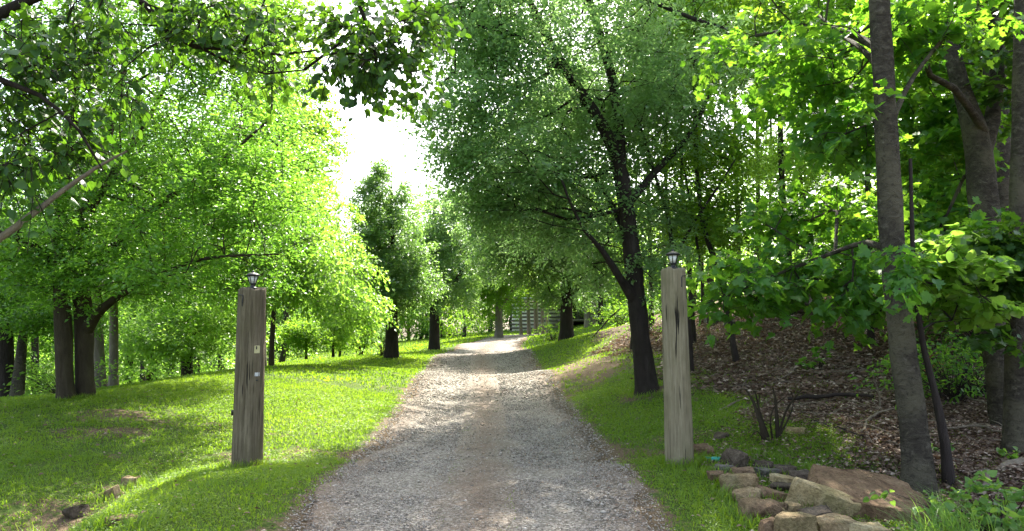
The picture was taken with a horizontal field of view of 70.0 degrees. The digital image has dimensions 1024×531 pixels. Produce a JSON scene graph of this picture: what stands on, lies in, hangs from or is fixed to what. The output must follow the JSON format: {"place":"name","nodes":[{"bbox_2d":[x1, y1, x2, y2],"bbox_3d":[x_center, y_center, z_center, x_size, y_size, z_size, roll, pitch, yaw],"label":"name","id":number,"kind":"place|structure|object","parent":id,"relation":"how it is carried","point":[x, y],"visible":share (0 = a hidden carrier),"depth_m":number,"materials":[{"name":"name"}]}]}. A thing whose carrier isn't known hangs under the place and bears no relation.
{"place":"outdoors","nodes":[
{"label":"outdoors","id":0,"kind":"place"},
{"bbox_2d":[0,0,949,337],"label":"sky","id":1,"kind":"structure","parent":0,"point":[380,138],"materials":[{"name":"white"}]},
{"bbox_2d":[283,334,674,530],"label":"driveway","id":2,"kind":"structure","parent":0,"point":[474,494],"depth_m":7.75,"materials":[{"name":"grey gravel"}]},
{"bbox_2d":[0,297,1023,530],"bbox_3d":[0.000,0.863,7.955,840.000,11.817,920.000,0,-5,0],"label":"ground","id":3,"kind":"structure","parent":0,"point":[17,507],"depth_m":10.17,"materials":[{"name":"green plant"}]},
{"bbox_2d":[0,189,51,396],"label":"lawn tree","id":4,"kind":"object","parent":3,"relation":"on","point":[7,353],"visible":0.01,"depth_m":17.25,"materials":[{"name":"green plant"}]},
{"bbox_2d":[0,250,115,395],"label":"lawn tree","id":5,"kind":"object","parent":3,"relation":"on","point":[25,332],"visible":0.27,"depth_m":15.55,"materials":[{"name":"green plant"}]},
{"bbox_2d":[0,352,139,396],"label":"leafy shrub","id":6,"kind":"object","parent":3,"relation":"on","point":[50,389],"visible":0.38,"depth_m":17.60,"materials":[{"name":"green plant"}]},
{"bbox_2d":[62,504,89,518],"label":"rock","id":7,"kind":"object","parent":3,"relation":"on","point":[80,510],"visible":0.88,"depth_m":7.46,"materials":[{"name":"grey stone"}]},
{"bbox_2d":[1,191,183,388],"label":"lawn tree","id":8,"kind":"object","parent":3,"relation":"on","point":[99,350],"visible":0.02,"depth_m":20.76,"materials":[{"name":"green plant"}]},
{"bbox_2d":[98,484,124,499],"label":"rock","id":9,"kind":"object","parent":3,"relation":"on","point":[115,489],"visible":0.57,"depth_m":7.87,"materials":[{"name":"beige stone"}]},
{"bbox_2d":[105,513,138,526],"bbox_3d":[-3.119,2.074,5.810,0.256,0.170,0.193,0,-5,0],"label":"rock","id":10,"kind":"object","parent":3,"relation":"on","point":[120,518],"visible":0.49,"depth_m":5.79,"materials":[{"name":"brown stone"}]},
{"bbox_2d":[120,475,140,488],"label":"rock","id":11,"kind":"object","parent":3,"relation":"on","point":[131,478],"visible":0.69,"depth_m":8.21,"materials":[{"name":"beige stone"}]},
{"bbox_2d":[74,155,214,385],"bbox_3d":[-11.423,0.182,22.034,4.911,7.818,6.048,0,-5,0],"label":"lawn tree","id":12,"kind":"object","parent":3,"relation":"on","point":[113,347],"visible":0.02,"depth_m":21.79,"materials":[{"name":"green plant"}]},
{"bbox_2d":[2,135,351,394],"bbox_3d":[-22.936,-0.200,34.900,32.414,17.165,17.959,2,-6,-23],"label":"woodland edge","id":13,"kind":"object","parent":3,"relation":"on","point":[151,372],"visible":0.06,"depth_m":35.04,"materials":[{"name":"green plant"}]},
{"bbox_2d":[0,0,355,399],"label":"spreading tree","id":14,"kind":"object","parent":3,"relation":"on","point":[256,183],"visible":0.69,"depth_m":12.49,"materials":[{"name":"green plant"}]},
{"bbox_2d":[104,253,279,381],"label":"lawn tree","id":15,"kind":"object","parent":3,"relation":"on","point":[155,336],"visible":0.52,"depth_m":27.57,"materials":[{"name":"green plant"}]},
{"bbox_2d":[0,0,474,256],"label":"overhanging tree","id":16,"kind":"object","parent":3,"relation":"on","point":[23,62],"visible":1,"depth_m":5.05,"materials":[{"name":"green plant"}]},
{"bbox_2d":[231,270,265,466],"bbox_3d":[-3.066,1.368,8.508,0.369,2.635,0.341,0,-5,0],"label":"timber post","id":17,"kind":"object","parent":3,"relation":"on","point":[247,412],"visible":0.86,"depth_m":8.40,"materials":[{"name":"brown wood"}]},
{"bbox_2d":[165,0,358,365],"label":"slim tree","id":18,"kind":"object","parent":3,"relation":"on","point":[324,133],"visible":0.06,"depth_m":25.95,"materials":[{"name":"green plant"}]},
{"bbox_2d":[192,92,398,365],"bbox_3d":[-6.883,-0.898,22.962,5.957,9.423,7.320,4,-6,-34],"label":"drooping tree","id":19,"kind":"object","parent":3,"relation":"on","point":[318,275],"visible":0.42,"depth_m":22.08,"materials":[{"name":"green plant"}]},
{"bbox_2d":[275,312,336,359],"bbox_3d":[-9.615,3.422,33.824,2.939,2.798,3.081,0,-5,0],"label":"shrub","id":20,"kind":"object","parent":3,"relation":"on","point":[295,330],"visible":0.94,"depth_m":33.29,"materials":[{"name":"green plant"}]},
{"bbox_2d":[14,183,658,369],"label":"woods","id":21,"kind":"object","parent":3,"relation":"on","point":[449,330],"visible":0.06,"depth_m":69.83,"materials":[{"name":"green plant"}]},
{"bbox_2d":[309,308,365,357],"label":"orchard tree","id":22,"kind":"object","parent":3,"relation":"on","point":[340,338],"visible":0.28,"depth_m":35.48,"materials":[{"name":"green plant"}]},
{"bbox_2d":[324,331,358,356],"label":"orchard tree","id":23,"kind":"object","parent":3,"relation":"on","point":[339,353],"visible":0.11,"depth_m":47.55,"materials":[{"name":"green plant"}]},
{"bbox_2d":[343,313,384,355],"bbox_3d":[-8.360,3.759,39.721,2.828,3.262,3.170,0,-5,0],"label":"bush","id":24,"kind":"object","parent":3,"relation":"on","point":[365,335],"visible":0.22,"depth_m":39.46,"materials":[{"name":"green plant"}]},
{"bbox_2d":[359,324,401,355],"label":"leafy shrub","id":25,"kind":"object","parent":3,"relation":"on","point":[381,351],"visible":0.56,"depth_m":29.71,"materials":[{"name":"green plant"}]},
{"bbox_2d":[332,152,451,358],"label":"avenue tree","id":26,"kind":"object","parent":3,"relation":"on","point":[402,264],"visible":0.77,"depth_m":28.52,"materials":[{"name":"green plant"}]},
{"bbox_2d":[402,182,503,349],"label":"avenue tree","id":27,"kind":"object","parent":3,"relation":"on","point":[451,254],"visible":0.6,"depth_m":37.56,"materials":[{"name":"green plant"}]},
{"bbox_2d":[448,227,536,337],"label":"avenue tree","id":28,"kind":"object","parent":3,"relation":"on","point":[501,302],"visible":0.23,"depth_m":49.15,"materials":[{"name":"green plant"}]},
{"bbox_2d":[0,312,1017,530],"bbox_3d":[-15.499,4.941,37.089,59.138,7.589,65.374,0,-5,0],"label":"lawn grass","id":29,"kind":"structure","parent":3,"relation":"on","point":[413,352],"depth_m":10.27,"materials":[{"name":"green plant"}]},
{"bbox_2d":[0,295,1023,530],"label":"leaf litter","id":30,"kind":"object","parent":3,"relation":"on","point":[987,450],"visible":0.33,"depth_m":10.87,"materials":[{"name":"brown plant"}]},
{"bbox_2d":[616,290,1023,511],"bbox_3d":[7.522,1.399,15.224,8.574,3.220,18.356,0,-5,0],"label":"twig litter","id":31,"kind":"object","parent":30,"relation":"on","point":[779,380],"visible":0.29,"depth_m":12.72,"materials":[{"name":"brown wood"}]},
{"bbox_2d":[788,392,873,399],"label":"fallen branch","id":32,"kind":"object","parent":30,"relation":"on","point":[810,396],"visible":0.94,"depth_m":11.20,"materials":[{"name":"brown wood"}]},
{"bbox_2d":[860,408,894,432],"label":"fallen branch","id":33,"kind":"object","parent":30,"relation":"on","point":[870,417],"visible":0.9,"depth_m":9.68,"materials":[{"name":"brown wood"}]},
{"bbox_2d":[947,424,1001,432],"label":"fallen branch","id":34,"kind":"object","parent":30,"relation":"on","point":[979,425],"visible":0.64,"depth_m":9.15,"materials":[{"name":"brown wood"}]},
{"bbox_2d":[502,280,529,334],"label":"grey trunk tree","id":35,"kind":"object","parent":3,"relation":"on","point":[521,326],"depth_m":54.73,"materials":[{"name":"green plant"}]},
{"bbox_2d":[510,279,550,333],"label":"grey trunk tree","id":36,"kind":"object","parent":3,"relation":"on","point":[528,322],"visible":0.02,"depth_m":55.33,"materials":[{"name":"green plant"}]},
{"bbox_2d":[455,183,618,340],"bbox_3d":[1.117,-0.466,31.413,7.348,7.886,7.910,0,-5,0],"label":"avenue tree","id":37,"kind":"object","parent":3,"relation":"on","point":[523,276],"visible":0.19,"depth_m":30.82,"materials":[{"name":"green plant"}]},
{"bbox_2d":[516,274,561,333],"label":"grey trunk tree","id":38,"kind":"object","parent":3,"relation":"on","point":[536,324],"visible":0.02,"depth_m":55.90,"materials":[{"name":"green plant"}]},
{"bbox_2d":[525,271,559,333],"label":"grey trunk tree","id":39,"kind":"object","parent":3,"relation":"on","point":[542,320],"visible":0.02,"depth_m":56.52,"materials":[{"name":"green plant"}]},
{"bbox_2d":[527,319,575,342],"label":"leafy shrub","id":40,"kind":"object","parent":3,"relation":"on","point":[549,333],"visible":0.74,"depth_m":39.26,"materials":[{"name":"green plant"}]},
{"bbox_2d":[385,0,769,395],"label":"avenue tree","id":41,"kind":"object","parent":3,"relation":"on","point":[489,201],"visible":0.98,"depth_m":13.37,"materials":[{"name":"green plant"}]},
{"bbox_2d":[508,287,646,331],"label":"wooden fence","id":42,"kind":"object","parent":3,"relation":"on","point":[555,318],"visible":0.16,"depth_m":64.83,"materials":[{"name":"wood"}]},
{"bbox_2d":[496,41,673,349],"bbox_3d":[1.761,-1.895,21.273,6.399,9.260,5.822,0,-5,0],"label":"avenue tree","id":43,"kind":"object","parent":3,"relation":"on","point":[596,68],"visible":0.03,"depth_m":20.89,"materials":[{"name":"green plant"}]},
{"bbox_2d":[586,305,628,327],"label":"leafy shrub","id":44,"kind":"object","parent":3,"relation":"on","point":[609,313],"visible":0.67,"depth_m":35.85,"materials":[{"name":"green plant"}]},
{"bbox_2d":[582,192,660,327],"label":"twin trunk tree","id":45,"kind":"object","parent":3,"relation":"on","point":[588,316],"depth_m":45.66,"materials":[{"name":"green plant"}]},
{"bbox_2d":[597,299,647,319],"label":"leafy shrub","id":46,"kind":"object","parent":3,"relation":"on","point":[609,307],"visible":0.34,"depth_m":55.20,"materials":[{"name":"green plant"}]},
{"bbox_2d":[607,292,661,337],"bbox_3d":[4.656,1.731,23.749,3.010,1.904,3.392,-4,-7,37],"label":"leafy shrub","id":47,"kind":"object","parent":3,"relation":"on","point":[648,309],"visible":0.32,"depth_m":23.74,"materials":[{"name":"green plant"}]},
{"bbox_2d":[584,0,693,324],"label":"slender tree","id":48,"kind":"object","parent":3,"relation":"on","point":[650,307],"depth_m":26.96,"materials":[{"name":"green plant"}]},
{"bbox_2d":[593,0,743,283],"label":"slender tree","id":49,"kind":"object","parent":3,"relation":"on","point":[675,161],"visible":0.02,"depth_m":21.40,"materials":[{"name":"green plant"}]},
{"bbox_2d":[661,249,693,464],"bbox_3d":[1.795,1.144,7.928,0.320,2.661,0.308,0,-5,0],"label":"timber post","id":50,"kind":"object","parent":3,"relation":"on","point":[678,431],"visible":0.87,"depth_m":7.83,"materials":[{"name":"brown wood"}]},
{"bbox_2d":[603,0,769,344],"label":"slender tree","id":51,"kind":"object","parent":3,"relation":"on","point":[694,338],"visible":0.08,"depth_m":18.39,"materials":[{"name":"green plant"}]},
{"bbox_2d":[609,106,769,371],"bbox_3d":[3.841,-0.398,15.711,3.352,5.947,3.754,0,-5,0],"label":"crooked tree","id":52,"kind":"object","parent":3,"relation":"on","point":[685,174],"visible":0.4,"depth_m":15.45,"materials":[{"name":"green plant"}]},
{"bbox_2d":[598,0,792,361],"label":"slender tree","id":53,"kind":"object","parent":3,"relation":"on","point":[721,215],"visible":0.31,"depth_m":15.36,"materials":[{"name":"green plant"}]},
{"bbox_2d":[693,443,714,455],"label":"rock","id":54,"kind":"object","parent":3,"relation":"on","point":[701,448],"visible":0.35,"depth_m":8.17,"materials":[{"name":"brown stone"}]},
{"bbox_2d":[638,1,775,321],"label":"slender tree","id":55,"kind":"object","parent":3,"relation":"on","point":[702,286],"visible":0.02,"depth_m":22.98,"materials":[{"name":"green plant"}]},
{"bbox_2d":[706,470,723,480],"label":"rock","id":56,"kind":"object","parent":3,"relation":"on","point":[711,475],"visible":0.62,"depth_m":7.05,"materials":[{"name":"brown stone"}]},
{"bbox_2d":[713,432,728,438],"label":"rock","id":57,"kind":"object","parent":3,"relation":"on","point":[718,434],"visible":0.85,"depth_m":9.14,"materials":[{"name":"grey stone"}]},
{"bbox_2d":[713,464,733,472],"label":"rock","id":58,"kind":"object","parent":3,"relation":"on","point":[722,465],"visible":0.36,"depth_m":7.33,"materials":[{"name":"grey stone"}]},
{"bbox_2d":[533,109,920,324],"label":"hillside woods","id":59,"kind":"object","parent":3,"relation":"on","point":[697,296],"visible":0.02,"depth_m":43.67,"materials":[{"name":"green plant"}]},
{"bbox_2d":[719,448,748,466],"bbox_3d":[2.386,2.052,7.712,0.359,0.236,0.267,2,-5,-17],"label":"rock","id":60,"kind":"object","parent":3,"relation":"on","point":[735,457],"visible":0.67,"depth_m":7.63,"materials":[{"name":"grey stone"}]},
{"bbox_2d":[719,473,758,493],"bbox_3d":[2.118,2.033,6.821,0.362,0.200,0.294,-2,-5,17],"label":"rock","id":61,"kind":"object","parent":3,"relation":"on","point":[738,480],"visible":0.66,"depth_m":6.72,"materials":[{"name":"beige stone"}]},
{"bbox_2d":[729,466,754,473],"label":"rock","id":62,"kind":"object","parent":3,"relation":"on","point":[748,469],"visible":0.37,"depth_m":7.19,"materials":[{"name":"brown stone"}]},
{"bbox_2d":[732,486,760,501],"bbox_3d":[2.098,2.064,6.538,0.263,0.151,0.207,-1,-5,14],"label":"rock","id":63,"kind":"object","parent":3,"relation":"on","point":[744,492],"visible":0.69,"depth_m":6.50,"materials":[{"name":"beige stone"}]},
{"bbox_2d":[701,0,806,260],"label":"slender tree","id":64,"kind":"object","parent":3,"relation":"on","point":[737,93],"visible":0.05,"depth_m":24.06,"materials":[{"name":"green plant"}]},
{"bbox_2d":[738,497,788,520],"bbox_3d":[2.082,2.041,6.091,0.370,0.191,0.260,1,-5,-9],"label":"rock","id":65,"kind":"object","parent":3,"relation":"on","point":[759,506],"visible":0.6,"depth_m":6.02,"materials":[{"name":"brown stone"}]},
{"bbox_2d":[753,460,773,467],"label":"rock","id":66,"kind":"object","parent":3,"relation":"on","point":[765,463],"visible":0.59,"depth_m":7.59,"materials":[{"name":"grey stone"}]},
{"bbox_2d":[758,517,774,530],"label":"rock","id":67,"kind":"object","parent":3,"relation":"on","point":[766,524],"visible":0.74,"depth_m":5.51,"materials":[{"name":"brown stone"}]},
{"bbox_2d":[754,467,779,477],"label":"rock","id":68,"kind":"object","parent":3,"relation":"on","point":[765,471],"visible":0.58,"depth_m":7.30,"materials":[{"name":"grey stone"}]},
{"bbox_2d":[715,1,823,259],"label":"slender tree","id":69,"kind":"object","parent":3,"relation":"on","point":[765,153],"visible":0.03,"depth_m":25.45,"materials":[{"name":"green plant"}]},
{"bbox_2d":[756,485,787,501],"bbox_3d":[2.361,2.082,6.637,0.306,0.124,0.243,14,-3,9],"label":"rock","id":70,"kind":"object","parent":3,"relation":"on","point":[768,491],"visible":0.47,"depth_m":6.54,"materials":[{"name":"brown stone"}]},
{"bbox_2d":[745,387,802,440],"bbox_3d":[3.179,1.826,8.850,0.723,0.696,0.667,0,-5,0],"label":"dead shrub","id":71,"kind":"object","parent":3,"relation":"on","point":[764,433],"visible":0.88,"depth_m":8.85,"materials":[{"name":"brown wood"}]},
{"bbox_2d":[721,9,831,258],"bbox_3d":[9.910,-6.666,27.696,5.930,15.944,5.982,0,-5,0],"label":"slender tree","id":72,"kind":"object","parent":3,"relation":"on","point":[769,157],"visible":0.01,"depth_m":27.54,"materials":[{"name":"green plant"}]},
{"bbox_2d":[767,482,790,491],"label":"rock","id":73,"kind":"object","parent":3,"relation":"on","point":[778,485],"visible":0.41,"depth_m":6.83,"materials":[{"name":"grey stone"}]},
{"bbox_2d":[768,473,793,483],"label":"rock","id":74,"kind":"object","parent":3,"relation":"on","point":[775,477],"visible":0.46,"depth_m":7.05,"materials":[{"name":"yellow stone"}]},
{"bbox_2d":[773,464,796,474],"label":"rock","id":75,"kind":"object","parent":3,"relation":"on","point":[785,468],"visible":0.45,"depth_m":7.43,"materials":[{"name":"grey stone"}]},
{"bbox_2d":[717,0,863,315],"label":"slender tree","id":76,"kind":"object","parent":3,"relation":"on","point":[780,176],"visible":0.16,"depth_m":19.78,"materials":[{"name":"green plant"}]},
{"bbox_2d":[782,501,800,511],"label":"rock","id":77,"kind":"object","parent":3,"relation":"on","point":[794,507],"visible":0.42,"depth_m":6.03,"materials":[{"name":"beige stone"}]},
{"bbox_2d":[773,511,817,530],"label":"rock","id":78,"kind":"object","parent":3,"relation":"on","point":[792,521],"visible":1,"depth_m":5.43,"materials":[{"name":"beige stone"}]},
{"bbox_2d":[785,426,805,434],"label":"rock","id":79,"kind":"object","parent":3,"relation":"on","point":[794,429],"visible":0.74,"depth_m":9.07,"materials":[{"name":"brown stone"}]},
{"bbox_2d":[734,0,858,299],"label":"slender tree","id":80,"kind":"object","parent":3,"relation":"on","point":[804,196],"visible":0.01,"depth_m":21.23,"materials":[{"name":"green plant"}]},
{"bbox_2d":[787,469,808,479],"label":"rock","id":81,"kind":"object","parent":3,"relation":"on","point":[803,473],"visible":0.42,"depth_m":7.22,"materials":[{"name":"grey stone"}]},
{"bbox_2d":[796,504,832,515],"bbox_3d":[2.526,2.072,6.082,0.338,0.149,0.321,1,-5,-11],"label":"rock","id":82,"kind":"object","parent":3,"relation":"on","point":[818,510],"visible":0.31,"depth_m":6.05,"materials":[{"name":"grey stone"}]},
{"bbox_2d":[795,345,834,368],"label":"seedling","id":83,"kind":"object","parent":3,"relation":"on","point":[815,354],"visible":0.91,"depth_m":13.56,"materials":[{"name":"green plant"}]},
{"bbox_2d":[785,477,861,516],"bbox_3d":[2.707,2.060,6.340,0.638,0.299,0.302,16,8,21],"label":"rock","id":84,"kind":"object","parent":3,"relation":"on","point":[802,491],"visible":0.62,"depth_m":6.26,"materials":[{"name":"yellow stone"}]},
{"bbox_2d":[816,513,859,530],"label":"rock","id":85,"kind":"object","parent":3,"relation":"on","point":[828,522],"visible":0.66,"depth_m":5.47,"materials":[{"name":"beige stone"}]},
{"bbox_2d":[680,0,1023,495],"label":"maple tree","id":86,"kind":"object","parent":3,"relation":"on","point":[826,79],"visible":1,"depth_m":8.26,"materials":[{"name":"green plant"}]},
{"bbox_2d":[760,0,944,258],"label":"slender tree","id":87,"kind":"object","parent":3,"relation":"on","point":[839,178],"visible":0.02,"depth_m":18.14,"materials":[{"name":"green plant"}]},
{"bbox_2d":[834,515,891,530],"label":"rock","id":88,"kind":"object","parent":3,"relation":"on","point":[866,526],"visible":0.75,"depth_m":5.43,"materials":[{"name":"yellow stone"}]},
{"bbox_2d":[807,464,930,526],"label":"flat slab","id":89,"kind":"structure","parent":3,"relation":"on","point":[852,482],"depth_m":6.47,"materials":[{"name":"stone"}]},
{"bbox_2d":[767,0,980,345],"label":"slender tree","id":90,"kind":"object","parent":3,"relation":"on","point":[834,16],"visible":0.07,"depth_m":15.06,"materials":[{"name":"green plant"}]},
{"bbox_2d":[879,358,925,392],"bbox_3d":[6.124,1.750,11.472,0.699,0.604,0.712,-4,-6,36],"label":"seedling","id":91,"kind":"object","parent":3,"relation":"on","point":[886,381],"visible":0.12,"depth_m":11.41,"materials":[{"name":"green plant"}]},
{"bbox_2d":[884,508,943,530],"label":"feathery weed","id":92,"kind":"object","parent":3,"relation":"on","point":[921,525],"visible":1,"depth_m":5.35,"materials":[{"name":"green plant"}]},
{"bbox_2d":[845,335,985,408],"bbox_3d":[6.102,1.583,10.482,2.496,1.220,2.542,-3,-6,32],"label":"leafy shrub","id":93,"kind":"object","parent":3,"relation":"on","point":[955,394],"visible":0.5,"depth_m":10.50,"materials":[{"name":"green plant"}]},
{"bbox_2d":[850,0,1013,425],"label":"forked tree","id":94,"kind":"object","parent":3,"relation":"on","point":[968,127],"visible":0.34,"depth_m":10.22,"materials":[{"name":"green plant"}]},
{"bbox_2d":[877,324,986,398],"bbox_3d":[6.830,1.482,10.729,2.343,1.281,2.261,4,-7,-39],"label":"leafy shrub","id":95,"kind":"object","parent":3,"relation":"on","point":[960,370],"visible":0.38,"depth_m":10.75,"materials":[{"name":"green plant"}]},
{"bbox_2d":[856,4,1012,237],"bbox_3d":[8.746,-2.533,14.103,4.865,9.418,3.646,2,-5,-18],"label":"straight tree","id":96,"kind":"object","parent":3,"relation":"on","point":[1003,184],"visible":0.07,"depth_m":13.09,"materials":[{"name":"green plant"}]},
{"bbox_2d":[861,482,1013,530],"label":"grass clump","id":97,"kind":"object","parent":3,"relation":"on","point":[951,524],"visible":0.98,"depth_m":5.55,"materials":[{"name":"green plant"}]},
{"bbox_2d":[863,470,1023,530],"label":"bramble","id":98,"kind":"object","parent":3,"relation":"on","point":[1015,521],"visible":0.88,"depth_m":5.85,"materials":[{"name":"green plant"}]},
{"bbox_2d":[914,293,981,356],"bbox_3d":[8.337,0.847,12.660,2.936,1.557,3.426,4,-6,-36],"label":"leafy shrub","id":99,"kind":"object","parent":3,"relation":"on","point":[950,338],"visible":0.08,"depth_m":12.88,"materials":[{"name":"green plant"}]},
{"bbox_2d":[900,43,1011,338],"bbox_3d":[9.270,-3.315,15.040,4.675,9.936,5.946,0,-5,0],"label":"slender tree","id":100,"kind":"object","parent":3,"relation":"on","point":[944,99],"depth_m":14.03,"materials":[{"name":"green plant"}]},
{"bbox_2d":[906,158,1023,485],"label":"sapling","id":101,"kind":"object","parent":3,"relation":"on","point":[957,258],"visible":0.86,"depth_m":7.35,"materials":[{"name":"green plant"}]},
{"bbox_2d":[977,468,990,495],"bbox_3d":[4.451,2.059,6.900,0.071,0.255,0.333,-5,-7,44],"label":"broken stub","id":102,"kind":"object","parent":3,"relation":"on","point":[984,483],"visible":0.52,"depth_m":6.94,"materials":[{"name":"grey wood"}]},
{"bbox_2d":[960,0,1023,455],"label":"straight tree","id":103,"kind":"object","parent":3,"relation":"on","point":[1009,242],"visible":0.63,"depth_m":8.15,"materials":[{"name":"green plant"}]},
{"bbox_2d":[995,457,1023,471],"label":"rock","id":104,"kind":"object","parent":3,"relation":"on","point":[1012,461],"visible":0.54,"depth_m":7.52,"materials":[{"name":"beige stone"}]},
{"bbox_2d":[996,446,1021,458],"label":"seedling","id":105,"kind":"object","parent":104,"relation":"on","point":[1009,455],"visible":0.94,"depth_m":7.77,"materials":[{"name":"green plant"}]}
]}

